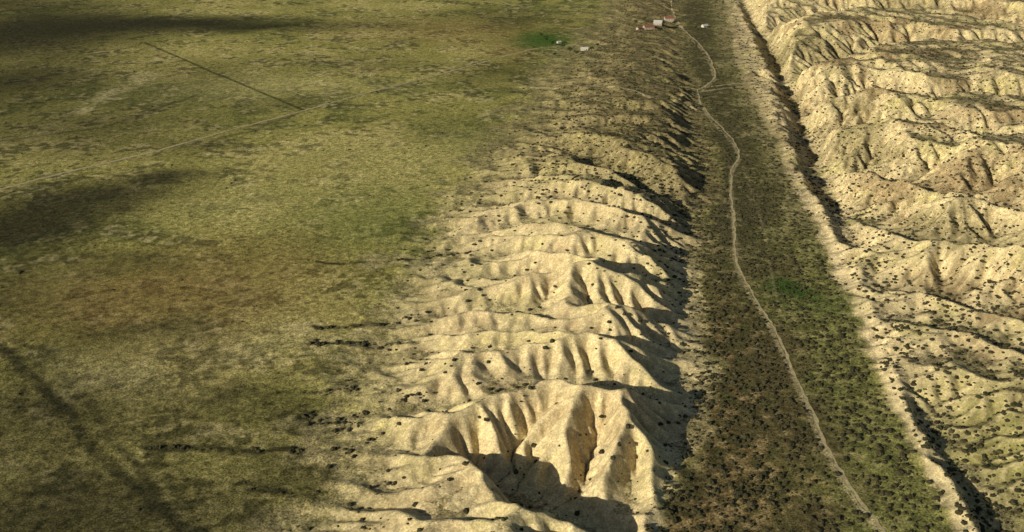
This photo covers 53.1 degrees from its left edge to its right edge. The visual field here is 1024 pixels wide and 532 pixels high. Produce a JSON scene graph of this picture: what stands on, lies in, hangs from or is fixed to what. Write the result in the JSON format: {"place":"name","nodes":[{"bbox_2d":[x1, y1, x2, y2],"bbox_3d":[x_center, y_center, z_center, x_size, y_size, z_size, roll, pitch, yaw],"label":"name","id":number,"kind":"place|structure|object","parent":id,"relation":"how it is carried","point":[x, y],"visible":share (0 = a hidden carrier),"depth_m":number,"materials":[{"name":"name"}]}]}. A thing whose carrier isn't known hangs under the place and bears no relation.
{"place":"outdoors","nodes":[
{"label":"outdoors","id":0,"kind":"place"},
{"bbox_2d":[0,44,575,189],"bbox_3d":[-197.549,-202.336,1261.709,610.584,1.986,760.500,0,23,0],"label":"dirt track","id":1,"kind":"structure","parent":0,"point":[250,124],"depth_m":1146.97,"materials":[{"name":"beige soil"}]},
{"bbox_2d":[0,0,1023,531],"bbox_3d":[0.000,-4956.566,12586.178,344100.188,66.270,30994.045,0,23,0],"label":"ground terrain","id":2,"kind":"structure","parent":0,"point":[152,350],"depth_m":775.21,"materials":[{"name":"green plant"}]},
{"bbox_2d":[1,0,1023,531],"bbox_3d":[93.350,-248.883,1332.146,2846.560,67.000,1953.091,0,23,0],"label":"sagebrush shrubs","id":3,"kind":"object","parent":2,"relation":"on","point":[709,404],"visible":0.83,"depth_m":701.80,"materials":[{"name":"green plant"}]},
{"bbox_2d":[653,20,662,25],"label":"barn","id":4,"kind":"structure","parent":2,"relation":"on","point":[658,22],"depth_m":1759.43,"materials":[{"name":"metal"}]},
{"bbox_2d":[664,16,674,21],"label":"barn","id":5,"kind":"structure","parent":2,"relation":"on","point":[669,18],"depth_m":1818.37,"materials":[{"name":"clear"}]},
{"bbox_2d":[538,85,699,110],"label":"dirt track","id":6,"kind":"structure","parent":0,"point":[674,100],"depth_m":1267.67,"materials":[{"name":"beige soil"}]},
{"bbox_2d":[671,0,715,87],"bbox_3d":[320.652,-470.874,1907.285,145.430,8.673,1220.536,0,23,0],"label":"dirt track","id":7,"kind":"structure","parent":0,"point":[714,71],"depth_m":1592.14,"materials":[{"name":"beige soil"}]},
{"bbox_2d":[699,82,772,90],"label":"dirt track","id":8,"kind":"structure","parent":0,"point":[742,83],"depth_m":1360.13,"materials":[{"name":"beige soil"}]},
{"bbox_2d":[697,90,885,531],"bbox_3d":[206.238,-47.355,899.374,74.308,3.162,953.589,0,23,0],"label":"dirt track","id":9,"kind":"structure","parent":0,"point":[823,439],"depth_m":643.55,"materials":[{"name":"beige soil"}]}
]}

